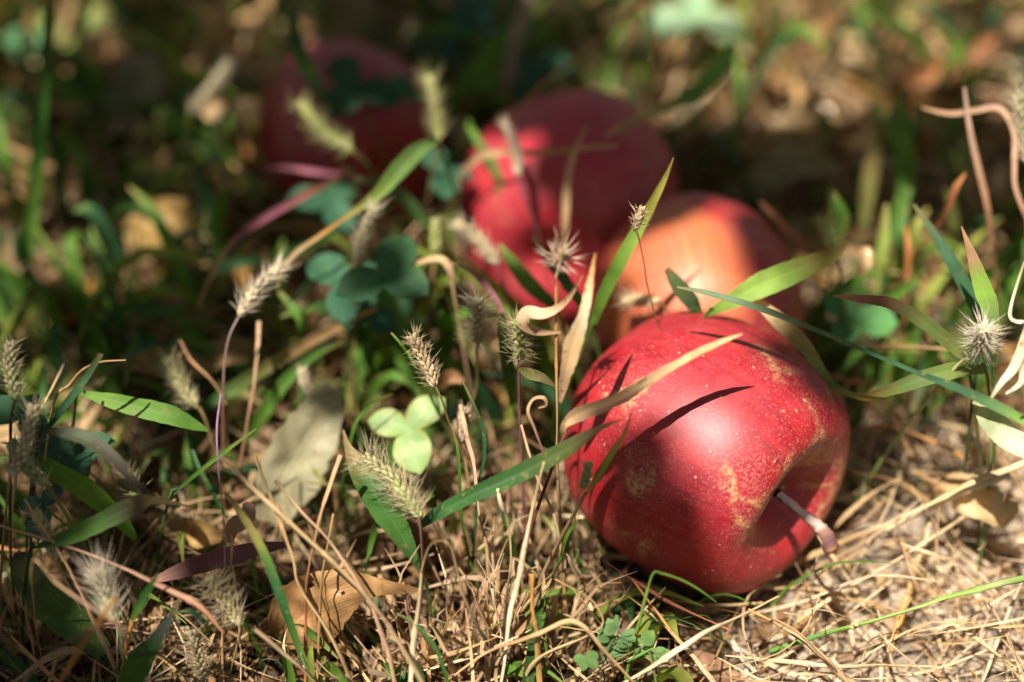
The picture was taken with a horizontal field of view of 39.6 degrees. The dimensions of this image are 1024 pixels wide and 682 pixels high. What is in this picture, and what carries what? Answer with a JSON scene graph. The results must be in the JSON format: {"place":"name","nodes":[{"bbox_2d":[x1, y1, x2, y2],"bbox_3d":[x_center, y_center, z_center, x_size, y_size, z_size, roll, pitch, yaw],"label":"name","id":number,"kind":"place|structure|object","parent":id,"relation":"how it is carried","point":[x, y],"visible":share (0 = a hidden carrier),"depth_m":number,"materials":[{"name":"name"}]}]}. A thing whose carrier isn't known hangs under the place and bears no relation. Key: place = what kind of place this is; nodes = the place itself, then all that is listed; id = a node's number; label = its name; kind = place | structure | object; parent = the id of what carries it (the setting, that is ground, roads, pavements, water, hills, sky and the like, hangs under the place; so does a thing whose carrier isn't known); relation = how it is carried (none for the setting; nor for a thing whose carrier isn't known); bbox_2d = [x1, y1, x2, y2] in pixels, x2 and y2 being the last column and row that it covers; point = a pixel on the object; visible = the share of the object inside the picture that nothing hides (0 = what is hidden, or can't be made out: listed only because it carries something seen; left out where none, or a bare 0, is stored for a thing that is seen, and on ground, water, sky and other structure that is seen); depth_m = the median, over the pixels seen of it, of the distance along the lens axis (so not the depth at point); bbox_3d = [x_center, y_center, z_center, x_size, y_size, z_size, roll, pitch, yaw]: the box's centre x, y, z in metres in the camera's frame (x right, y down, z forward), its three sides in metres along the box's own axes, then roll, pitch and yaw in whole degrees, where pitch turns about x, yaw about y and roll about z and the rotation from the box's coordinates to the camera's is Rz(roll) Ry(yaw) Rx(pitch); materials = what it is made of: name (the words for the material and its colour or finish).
{"place":"outdoors","nodes":[
{"label":"outdoors","id":0,"kind":"place"},
{"bbox_2d":[410,59,454,305],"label":"foxtail grass","id":1,"kind":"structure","parent":0,"point":[431,90],"depth_m":0.48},
{"bbox_2d":[0,0,1023,681],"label":"ground","id":2,"kind":"structure","parent":0,"point":[618,564],"depth_m":0.45,"materials":[{"name":"soil"}]},
{"bbox_2d":[0,329,29,630],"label":"foxtail grass","id":3,"kind":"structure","parent":2,"relation":"on","point":[9,365],"depth_m":0.37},
{"bbox_2d":[0,390,52,668],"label":"foxtail grass","id":4,"kind":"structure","parent":2,"relation":"on","point":[25,440],"depth_m":0.37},
{"bbox_2d":[0,567,76,681],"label":"dry grass tuft","id":5,"kind":"object","parent":2,"relation":"on","point":[48,636],"visible":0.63,"depth_m":0.41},
{"bbox_2d":[24,0,55,325],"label":"grass blade","id":6,"kind":"object","parent":2,"relation":"on","point":[35,181],"depth_m":0.48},
{"bbox_2d":[11,550,110,659],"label":"grass blade","id":7,"kind":"object","parent":2,"relation":"on","point":[59,612],"depth_m":0.39,"materials":[{"name":"plant"}]},
{"bbox_2d":[0,428,155,681],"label":"foxtail grass","id":8,"kind":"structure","parent":2,"relation":"on","point":[37,476],"depth_m":0.37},
{"bbox_2d":[31,431,125,562],"bbox_3d":[-0.126,0.051,0.419,0.024,0.059,0.019,19,45,20],"label":"clover","id":9,"kind":"object","parent":2,"relation":"on","point":[78,457],"visible":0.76,"depth_m":0.40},
{"bbox_2d":[32,454,136,567],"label":"grass blade","id":10,"kind":"object","parent":2,"relation":"on","point":[88,491],"depth_m":0.39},
{"bbox_2d":[64,535,132,667],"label":"foxtail grass","id":11,"kind":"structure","parent":2,"relation":"on","point":[105,590],"depth_m":0.36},
{"bbox_2d":[29,423,179,559],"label":"grass blade","id":12,"kind":"object","parent":2,"relation":"on","point":[105,450],"depth_m":0.37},
{"bbox_2d":[21,494,195,663],"bbox_3d":[-0.111,0.069,0.389,0.059,0.072,0.008,0,42,0],"label":"grass blade","id":13,"kind":"object","parent":2,"relation":"on","point":[123,510],"depth_m":0.37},
{"bbox_2d":[70,388,207,519],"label":"grass blade","id":14,"kind":"object","parent":2,"relation":"on","point":[159,412],"depth_m":0.40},
{"bbox_2d":[102,544,181,673],"bbox_3d":[-0.106,0.078,0.401,0.030,0.041,0.023,16,44,17],"label":"dry grass tuft","id":15,"kind":"object","parent":2,"relation":"on","point":[157,613],"visible":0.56,"depth_m":0.40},
{"bbox_2d":[117,601,179,681],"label":"grass blade","id":16,"kind":"object","parent":2,"relation":"on","point":[138,664],"depth_m":0.35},
{"bbox_2d":[173,622,216,681],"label":"foxtail grass","id":17,"kind":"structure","parent":2,"relation":"on","point":[198,659],"depth_m":0.38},
{"bbox_2d":[148,342,246,529],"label":"foxtail grass","id":18,"kind":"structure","parent":2,"relation":"on","point":[178,382],"depth_m":0.42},
{"bbox_2d":[185,561,246,681],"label":"foxtail grass","id":19,"kind":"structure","parent":2,"relation":"on","point":[221,597],"depth_m":0.37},
{"bbox_2d":[156,541,291,581],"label":"withered grass","id":20,"kind":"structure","parent":2,"relation":"on","point":[198,564],"depth_m":0.39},
{"bbox_2d":[222,245,304,526],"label":"foxtail grass","id":21,"kind":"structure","parent":2,"relation":"on","point":[258,287],"depth_m":0.41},
{"bbox_2d":[223,491,306,672],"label":"grass blade","id":22,"kind":"object","parent":2,"relation":"on","point":[270,569],"depth_m":0.37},
{"bbox_2d":[153,200,398,286],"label":"grass blade","id":23,"kind":"object","parent":2,"relation":"on","point":[244,261],"depth_m":0.51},
{"bbox_2d":[194,307,377,455],"bbox_3d":[-0.072,0.020,0.453,0.066,0.060,0.006,-11,43,-12],"label":"grass blade","id":24,"kind":"object","parent":2,"relation":"on","point":[243,382],"depth_m":0.44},
{"bbox_2d":[198,165,383,307],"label":"withered grass","id":25,"kind":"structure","parent":2,"relation":"on","point":[270,214],"depth_m":0.45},
{"bbox_2d":[240,341,343,491],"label":"grass blade","id":26,"kind":"object","parent":2,"relation":"on","point":[273,396],"depth_m":0.44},
{"bbox_2d":[255,381,343,526],"bbox_3d":[-0.062,0.035,0.427,0.014,0.028,0.041,22,46,22],"label":"fallen leaf","id":27,"kind":"object","parent":2,"relation":"on","point":[306,435],"visible":0.93,"depth_m":0.43,"materials":[{"name":"plant"}]},
{"bbox_2d":[218,455,423,681],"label":"dry stalk","id":28,"kind":"object","parent":2,"relation":"on","point":[264,498],"visible":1,"depth_m":0.36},
{"bbox_2d":[287,180,355,247],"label":"clover","id":29,"kind":"object","parent":2,"relation":"on","point":[332,204],"visible":0.81,"depth_m":0.49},
{"bbox_2d":[286,0,376,264],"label":"grass blade","id":30,"kind":"object","parent":2,"relation":"on","point":[306,66],"depth_m":0.50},
{"bbox_2d":[306,253,378,410],"bbox_3d":[-0.052,0.006,0.465,0.025,0.068,0.026,0,42,0],"label":"clover","id":31,"kind":"object","parent":2,"relation":"on","point":[328,268],"visible":0.75,"depth_m":0.45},
{"bbox_2d":[268,568,418,649],"bbox_3d":[-0.047,0.075,0.391,0.044,0.033,0.011,5,42,5],"label":"fallen leaf","id":32,"kind":"object","parent":2,"relation":"on","point":[337,609],"visible":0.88,"depth_m":0.39,"materials":[{"name":"plant"}]},
{"bbox_2d":[256,39,444,228],"bbox_3d":[-0.063,-0.081,0.560,0.071,0.071,0.064,-23,47,-23],"label":"apple","id":33,"kind":"object","parent":2,"relation":"on","point":[280,134],"visible":0.56,"depth_m":0.54,"materials":[{"name":"food"}]},
{"bbox_2d":[277,88,431,317],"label":"foxtail grass","id":34,"kind":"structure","parent":2,"relation":"on","point":[326,133],"depth_m":0.47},
{"bbox_2d":[325,55,398,235],"bbox_3d":[-0.053,-0.064,0.528,0.027,0.083,0.027,0,42,0],"label":"clover","id":35,"kind":"object","parent":2,"relation":"on","point":[348,92],"visible":0.99,"depth_m":0.50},
{"bbox_2d":[334,296,398,381],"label":"clover","id":36,"kind":"object","parent":2,"relation":"on","point":[380,320],"visible":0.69,"depth_m":0.46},
{"bbox_2d":[347,195,392,429],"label":"foxtail grass","id":37,"kind":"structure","parent":2,"relation":"on","point":[361,239],"depth_m":0.43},
{"bbox_2d":[336,234,428,400],"bbox_3d":[-0.039,0.006,0.453,0.028,0.084,0.025,0,42,0],"label":"clover","id":38,"kind":"object","parent":2,"relation":"on","point":[396,275],"visible":0.94,"depth_m":0.43,"materials":[{"name":"plant"}]},
{"bbox_2d":[276,131,489,331],"bbox_3d":[-0.039,-0.019,0.465,0.084,0.100,0.004,-29,49,-28],"label":"grass blade","id":39,"kind":"object","parent":2,"relation":"on","point":[403,164],"depth_m":0.44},
{"bbox_2d":[337,428,434,623],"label":"foxtail grass","id":40,"kind":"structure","parent":2,"relation":"on","point":[402,491],"depth_m":0.37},
{"bbox_2d":[345,519,432,559],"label":"fallen leaf","id":41,"kind":"object","parent":2,"relation":"on","point":[383,541],"visible":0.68,"depth_m":0.42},
{"bbox_2d":[342,430,438,630],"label":"grass blade","id":42,"kind":"object","parent":2,"relation":"on","point":[397,529],"depth_m":0.39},
{"bbox_2d":[314,616,473,681],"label":"dry grass tuft","id":43,"kind":"object","parent":2,"relation":"on","point":[346,649],"visible":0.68,"depth_m":0.40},
{"bbox_2d":[368,75,425,212],"bbox_3d":[-0.040,-0.062,0.534,0.017,0.074,0.021,24,47,24],"label":"clover","id":44,"kind":"object","parent":2,"relation":"on","point":[405,89],"visible":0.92,"depth_m":0.51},
{"bbox_2d":[367,395,445,509],"bbox_3d":[-0.031,0.043,0.433,0.023,0.053,0.024,0,42,0],"label":"clover","id":45,"kind":"object","parent":2,"relation":"on","point":[412,443],"visible":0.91,"depth_m":0.42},
{"bbox_2d":[354,176,460,342],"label":"grass blade","id":46,"kind":"object","parent":2,"relation":"on","point":[405,199],"depth_m":0.47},
{"bbox_2d":[405,31,463,77],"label":"clover","id":47,"kind":"object","parent":2,"relation":"on","point":[448,52],"visible":0.92,"depth_m":0.59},
{"bbox_2d":[367,540,509,681],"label":"dry grass tuft","id":48,"kind":"object","parent":2,"relation":"on","point":[451,667],"visible":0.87,"depth_m":0.40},
{"bbox_2d":[421,148,474,292],"bbox_3d":[-0.025,-0.034,0.506,0.021,0.067,0.021,20,46,21],"label":"clover","id":49,"kind":"object","parent":2,"relation":"on","point":[440,184],"visible":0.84,"depth_m":0.49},
{"bbox_2d":[400,319,504,562],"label":"foxtail grass","id":50,"kind":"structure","parent":2,"relation":"on","point":[419,350],"depth_m":0.39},
{"bbox_2d":[389,540,552,681],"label":"dry grass tuft","id":51,"kind":"object","parent":2,"relation":"on","point":[517,652],"visible":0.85,"depth_m":0.40,"materials":[{"name":"plant"}]},
{"bbox_2d":[443,288,500,495],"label":"foxtail grass","id":52,"kind":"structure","parent":2,"relation":"on","point":[478,324],"depth_m":0.41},
{"bbox_2d":[445,0,500,72],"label":"clover","id":53,"kind":"object","parent":2,"relation":"on","point":[474,14],"visible":0.84,"depth_m":0.59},
{"bbox_2d":[430,487,527,601],"bbox_3d":[-0.009,0.060,0.422,0.030,0.042,0.028,0,42,0],"label":"dry grass tuft","id":54,"kind":"object","parent":2,"relation":"on","point":[496,542],"visible":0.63,"depth_m":0.42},
{"bbox_2d":[443,207,535,436],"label":"foxtail grass","id":55,"kind":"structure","parent":2,"relation":"on","point":[479,240],"depth_m":0.44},
{"bbox_2d":[430,0,549,211],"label":"grass blade","id":56,"kind":"object","parent":2,"relation":"on","point":[486,58],"depth_m":0.55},
{"bbox_2d":[431,407,565,520],"bbox_3d":[-0.002,0.040,0.450,0.041,0.039,0.032,24,47,25],"label":"dry grass tuft","id":57,"kind":"object","parent":2,"relation":"on","point":[508,465],"visible":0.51,"depth_m":0.45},
{"bbox_2d":[1,0,1019,680],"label":"chaff","id":58,"kind":"object","parent":2,"relation":"on","point":[881,580],"visible":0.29,"depth_m":0.57,"materials":[{"name":"plant"}]},
{"bbox_2d":[0,0,1023,669],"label":"dead leaves","id":59,"kind":"object","parent":2,"relation":"on","point":[836,146],"visible":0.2,"depth_m":0.55,"materials":[{"name":"brown plant"}]},
{"bbox_2d":[735,125,832,151],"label":"fallen leaf","id":60,"kind":"object","parent":59,"relation":"on","point":[785,137],"visible":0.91,"depth_m":0.56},
{"bbox_2d":[0,0,1023,681],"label":"green grass","id":61,"kind":"structure","parent":2,"relation":"on","point":[26,286],"depth_m":0.49,"materials":[{"name":"plant"}]},
{"bbox_2d":[726,144,843,201],"bbox_3d":[0.104,-0.061,0.535,0.044,0.021,0.013,-8,43,-9],"label":"fallen leaf","id":62,"kind":"object","parent":61,"relation":"on","point":[762,177],"visible":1,"depth_m":0.54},
{"bbox_2d":[0,0,1023,681],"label":"dead grass","id":63,"kind":"structure","parent":2,"relation":"on","point":[710,186],"depth_m":0.48,"materials":[{"name":"plant"}]},
{"bbox_2d":[104,51,163,133],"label":"fallen leaf","id":64,"kind":"object","parent":63,"relation":"on","point":[128,78],"visible":0.98,"depth_m":0.57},
{"bbox_2d":[124,197,208,248],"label":"fallen leaf","id":65,"kind":"object","parent":63,"relation":"on","point":[178,213],"visible":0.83,"depth_m":0.51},
{"bbox_2d":[118,335,262,379],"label":"fallen leaf","id":66,"kind":"object","parent":63,"relation":"on","point":[241,350],"visible":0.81,"depth_m":0.46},
{"bbox_2d":[894,30,998,86],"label":"fallen leaf","id":67,"kind":"object","parent":63,"relation":"on","point":[923,74],"visible":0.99,"depth_m":0.59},
{"bbox_2d":[0,0,1023,681],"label":"tangled straw","id":68,"kind":"object","parent":2,"relation":"on","point":[842,598],"visible":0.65,"depth_m":0.42,"materials":[{"name":"beige plant"}]},
{"bbox_2d":[768,576,1023,652],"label":"green stem","id":69,"kind":"object","parent":68,"relation":"on","point":[978,590],"visible":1,"depth_m":0.39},
{"bbox_2d":[0,0,1023,681],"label":"dry stems","id":70,"kind":"object","parent":2,"relation":"on","point":[318,34],"visible":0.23,"depth_m":0.56,"materials":[{"name":"brown plant"}]},
{"bbox_2d":[956,0,1023,36],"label":"fallen leaf","id":71,"kind":"object","parent":70,"relation":"on","point":[1010,14],"visible":0.82,"depth_m":0.63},
{"bbox_2d":[0,71,1023,681],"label":"soil crumbs","id":72,"kind":"object","parent":2,"relation":"on","point":[914,529],"visible":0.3,"depth_m":0.43,"materials":[{"name":"soil"}]},
{"bbox_2d":[670,651,742,681],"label":"fallen leaf","id":73,"kind":"object","parent":72,"relation":"on","point":[707,658],"visible":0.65,"depth_m":0.40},
{"bbox_2d":[934,472,1018,527],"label":"fallen leaf","id":74,"kind":"object","parent":72,"relation":"on","point":[990,506],"visible":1,"depth_m":0.41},
{"bbox_2d":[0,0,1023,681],"bbox_3d":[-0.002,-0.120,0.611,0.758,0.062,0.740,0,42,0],"label":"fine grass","id":75,"kind":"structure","parent":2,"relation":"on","point":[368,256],"depth_m":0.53,"materials":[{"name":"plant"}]},
{"bbox_2d":[0,0,1023,465],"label":"withered blades","id":76,"kind":"object","parent":2,"relation":"on","point":[220,34],"visible":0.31,"depth_m":0.60,"materials":[{"name":"brown plant"}]},
{"bbox_2d":[301,0,422,65],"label":"fallen leaf","id":77,"kind":"object","parent":76,"relation":"on","point":[340,15],"visible":0.6,"depth_m":0.63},
{"bbox_2d":[0,0,1023,681],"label":"tangled twigs","id":78,"kind":"object","parent":2,"relation":"on","point":[70,6],"visible":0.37,"depth_m":0.56,"materials":[{"name":"brown plant"}]},
{"bbox_2d":[495,0,539,112],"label":"foxtail grass","id":79,"kind":"structure","parent":2,"relation":"on","point":[513,44],"depth_m":0.54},
{"bbox_2d":[493,303,541,588],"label":"foxtail grass","id":80,"kind":"structure","parent":2,"relation":"on","point":[521,346],"depth_m":0.38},
{"bbox_2d":[497,313,542,529],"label":"grass blade","id":81,"kind":"object","parent":2,"relation":"on","point":[509,372],"depth_m":0.42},
{"bbox_2d":[418,419,621,527],"bbox_3d":[0.002,0.035,0.375,0.055,0.031,0.004,-7,42,-8],"label":"grass blade","id":82,"kind":"object","parent":2,"relation":"on","point":[529,468],"depth_m":0.38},
{"bbox_2d":[427,145,617,283],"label":"withered grass","id":83,"kind":"structure","parent":2,"relation":"on","point":[474,160],"depth_m":0.47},
{"bbox_2d":[495,111,562,352],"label":"foxtail grass","id":84,"kind":"structure","parent":2,"relation":"on","point":[514,145],"depth_m":0.46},
{"bbox_2d":[503,49,570,99],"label":"clover","id":85,"kind":"object","parent":2,"relation":"on","point":[547,62],"visible":0.63,"depth_m":0.58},
{"bbox_2d":[498,244,581,384],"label":"grass blade","id":86,"kind":"object","parent":2,"relation":"on","point":[530,284],"depth_m":0.43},
{"bbox_2d":[516,226,595,596],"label":"foxtail grass","id":87,"kind":"structure","parent":2,"relation":"on","point":[573,342],"depth_m":0.37,"materials":[{"name":"plant"}]},
{"bbox_2d":[487,498,636,670],"bbox_3d":[0.011,0.073,0.404,0.047,0.048,0.030,30,50,29],"label":"dry grass tuft","id":88,"kind":"object","parent":2,"relation":"on","point":[577,611],"visible":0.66,"depth_m":0.40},
{"bbox_2d":[458,88,678,324],"bbox_3d":[0.021,-0.049,0.520,0.081,0.081,0.079,0,42,0],"label":"apple","id":89,"kind":"object","parent":2,"relation":"on","point":[608,185],"visible":0.63,"depth_m":0.49,"materials":[{"name":"food"}]},
{"bbox_2d":[508,0,665,142],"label":"withered grass","id":90,"kind":"structure","parent":2,"relation":"on","point":[633,9],"depth_m":0.50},
{"bbox_2d":[535,519,652,633],"bbox_3d":[0.021,0.070,0.414,0.026,0.040,0.038,-19,46,-20],"label":"dry grass tuft","id":91,"kind":"object","parent":2,"relation":"on","point":[598,597],"visible":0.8,"depth_m":0.41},
{"bbox_2d":[537,157,673,491],"bbox_3d":[0.026,0.002,0.427,0.041,0.125,0.003,-16,44,-17],"label":"grass blade","id":92,"kind":"object","parent":2,"relation":"on","point":[621,259],"depth_m":0.41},
{"bbox_2d":[596,615,635,662],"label":"weed","id":93,"kind":"object","parent":2,"relation":"on","point":[605,637],"visible":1,"depth_m":0.38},
{"bbox_2d":[508,334,741,612],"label":"withered grass","id":94,"kind":"structure","parent":2,"relation":"on","point":[595,408],"depth_m":0.37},
{"bbox_2d":[603,40,736,199],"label":"grass blade","id":95,"kind":"object","parent":2,"relation":"on","point":[708,80],"depth_m":0.49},
{"bbox_2d":[649,0,743,74],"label":"clover","id":96,"kind":"object","parent":2,"relation":"on","point":[673,20],"visible":0.91,"depth_m":0.60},
{"bbox_2d":[591,192,804,352],"bbox_3d":[0.061,-0.012,0.472,0.070,0.069,0.066,0,42,0],"label":"apple","id":97,"kind":"object","parent":2,"relation":"on","point":[715,243],"visible":0.48,"depth_m":0.45,"materials":[{"name":"food"}]},
{"bbox_2d":[564,310,849,593],"bbox_3d":[0.061,0.034,0.419,0.088,0.078,0.080,19,45,20],"label":"apple","id":98,"kind":"object","parent":2,"relation":"on","point":[724,472],"visible":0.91,"depth_m":0.39,"materials":[{"name":"red plant"}]},
{"bbox_2d":[703,245,847,318],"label":"grass blade","id":99,"kind":"object","parent":2,"relation":"on","point":[772,280],"depth_m":0.41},
{"bbox_2d":[805,200,857,425],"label":"foxtail grass","id":100,"kind":"structure","parent":2,"relation":"on","point":[829,240],"depth_m":0.43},
{"bbox_2d":[677,286,1023,425],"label":"grass blade","id":101,"kind":"object","parent":2,"relation":"on","point":[997,406],"depth_m":0.38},
{"bbox_2d":[824,293,898,389],"bbox_3d":[0.112,0.010,0.470,0.023,0.053,0.021,0,42,0],"label":"clover","id":102,"kind":"object","parent":2,"relation":"on","point":[872,320],"visible":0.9,"depth_m":0.45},
{"bbox_2d":[852,126,884,293],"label":"grass blade","id":103,"kind":"object","parent":2,"relation":"on","point":[870,175],"depth_m":0.51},
{"bbox_2d":[752,299,995,531],"bbox_3d":[0.107,0.032,0.423,0.085,0.082,0.022,10,43,11],"label":"grass blade","id":104,"kind":"object","parent":2,"relation":"on","point":[795,336],"depth_m":0.40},
{"bbox_2d":[837,5,934,70],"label":"grass blade","id":105,"kind":"object","parent":2,"relation":"on","point":[911,36],"depth_m":0.59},
{"bbox_2d":[879,93,915,295],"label":"grass blade","id":106,"kind":"object","parent":2,"relation":"on","point":[900,132],"depth_m":0.50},
{"bbox_2d":[890,183,911,260],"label":"grass blade","id":107,"kind":"object","parent":2,"relation":"on","point":[899,211],"depth_m":0.48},
{"bbox_2d":[788,458,1023,566],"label":"dry stalk","id":108,"kind":"object","parent":2,"relation":"on","point":[966,485],"visible":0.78,"depth_m":0.41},
{"bbox_2d":[832,295,982,555],"bbox_3d":[0.117,0.027,0.417,0.060,0.098,0.005,9,43,10],"label":"grass blade","id":109,"kind":"object","parent":2,"relation":"on","point":[940,335],"depth_m":0.39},
{"bbox_2d":[843,302,1015,524],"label":"foxtail grass","id":110,"kind":"structure","parent":2,"relation":"on","point":[981,341],"depth_m":0.38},
{"bbox_2d":[912,204,983,563],"bbox_3d":[0.129,0.015,0.433,0.005,0.095,0.064,-9,43,-10],"label":"grass blade","id":111,"kind":"object","parent":2,"relation":"on","point":[959,274],"depth_m":0.41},
{"bbox_2d":[922,104,1023,427],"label":"withered grass","id":112,"kind":"structure","parent":2,"relation":"on","point":[989,107],"depth_m":0.43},
{"bbox_2d":[961,226,999,571],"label":"grass blade","id":113,"kind":"object","parent":2,"relation":"on","point":[985,295],"depth_m":0.39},
{"bbox_2d":[963,87,1001,378],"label":"withered grass","id":114,"kind":"structure","parent":2,"relation":"on","point":[980,176],"depth_m":0.44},
{"bbox_2d":[954,140,1023,246],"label":"dry grass tuft","id":115,"kind":"object","parent":2,"relation":"on","point":[1004,185],"visible":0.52,"depth_m":0.55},
{"bbox_2d":[972,401,1023,457],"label":"grass blade","id":116,"kind":"object","parent":2,"relation":"on","point":[1003,432],"depth_m":0.37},
{"bbox_2d":[997,53,1023,422],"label":"foxtail grass","id":117,"kind":"structure","parent":2,"relation":"on","point":[1018,107],"depth_m":0.43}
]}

